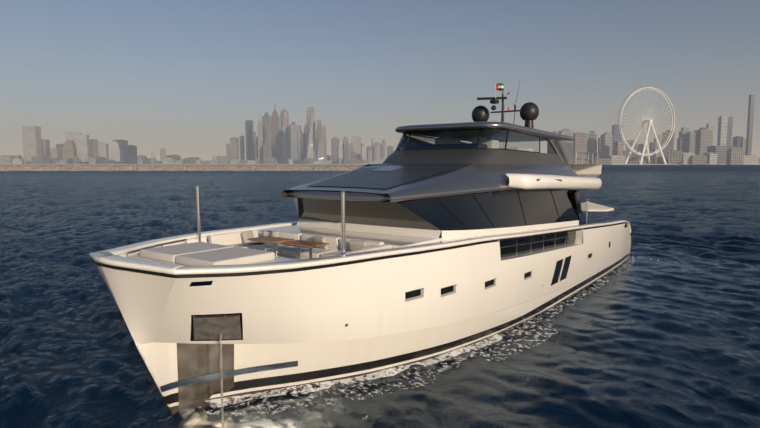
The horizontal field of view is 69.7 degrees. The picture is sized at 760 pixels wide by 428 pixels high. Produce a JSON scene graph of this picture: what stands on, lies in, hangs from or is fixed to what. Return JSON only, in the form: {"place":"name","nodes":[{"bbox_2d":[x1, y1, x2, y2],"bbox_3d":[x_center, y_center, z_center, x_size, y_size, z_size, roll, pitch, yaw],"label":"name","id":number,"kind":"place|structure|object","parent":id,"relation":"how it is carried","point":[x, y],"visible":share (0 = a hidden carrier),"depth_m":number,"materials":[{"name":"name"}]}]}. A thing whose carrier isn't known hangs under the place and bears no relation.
{"place":"outdoors","nodes":[
{"label":"outdoors","id":0,"kind":"place"},
{"bbox_2d":[0,165,759,427],"bbox_3d":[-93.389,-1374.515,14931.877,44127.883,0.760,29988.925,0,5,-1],"label":"sea","id":1,"kind":"structure","parent":0,"point":[670,338],"depth_m":17.15,"materials":[{"name":"blue liquid"}]},
{"bbox_2d":[0,165,360,170],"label":"breakwater","id":2,"kind":"object","parent":1,"relation":"in","point":[176,168],"visible":0.6,"depth_m":379.73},
{"bbox_2d":[89,81,658,424],"bbox_3d":[5.069,-0.725,22.355,8.390,9.652,32.310,4,7,37],"label":"yacht","id":3,"kind":"object","parent":1,"relation":"on","point":[407,248],"visible":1,"depth_m":13.60,"materials":[{"name":"white"}]},
{"bbox_2d":[0,164,759,164],"bbox_3d":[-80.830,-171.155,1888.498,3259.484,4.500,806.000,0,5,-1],"label":"shore land","id":4,"kind":"structure","parent":0,"point":[301,164],"depth_m":1498.19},
{"bbox_2d":[2,126,211,163],"bbox_3d":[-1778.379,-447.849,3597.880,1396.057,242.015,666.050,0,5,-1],"label":"city buildings","id":5,"kind":"structure","parent":4,"relation":"on","point":[81,146],"depth_m":3471.74,"materials":[{"name":"concrete"}]},
{"bbox_2d":[226,106,393,160],"bbox_3d":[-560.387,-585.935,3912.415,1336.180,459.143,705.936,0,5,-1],"label":"city skyline","id":6,"kind":"structure","parent":4,"relation":"on","point":[273,139],"depth_m":3818.72,"materials":[{"name":"concrete"}]},
{"bbox_2d":[0,155,759,163],"bbox_3d":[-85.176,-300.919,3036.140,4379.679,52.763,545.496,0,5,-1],"label":"shoreline","id":7,"kind":"structure","parent":4,"relation":"on","point":[104,160],"depth_m":2960.30,"materials":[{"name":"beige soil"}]},
{"bbox_2d":[618,86,674,163],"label":"observation wheel","id":8,"kind":"object","parent":4,"relation":"on","point":[643,125],"visible":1,"depth_m":2011.85,"materials":[{"name":"white metal"}]},
{"bbox_2d":[593,146,757,164],"bbox_3d":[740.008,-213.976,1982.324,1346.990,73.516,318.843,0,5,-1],"label":"waterfront buildings","id":9,"kind":"structure","parent":4,"relation":"on","point":[730,155],"depth_m":2004.75,"materials":[{"name":"concrete"}]},
{"bbox_2d":[0,0,759,160],"label":"sky","id":10,"kind":"structure","parent":0,"point":[184,78],"materials":[{"name":"blue"}]},
{"bbox_2d":[553,94,754,163],"bbox_3d":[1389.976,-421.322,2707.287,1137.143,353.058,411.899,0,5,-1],"label":"city skyline","id":11,"kind":"structure","parent":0,"point":[699,141],"depth_m":2691.73,"materials":[{"name":"concrete"}]}
]}

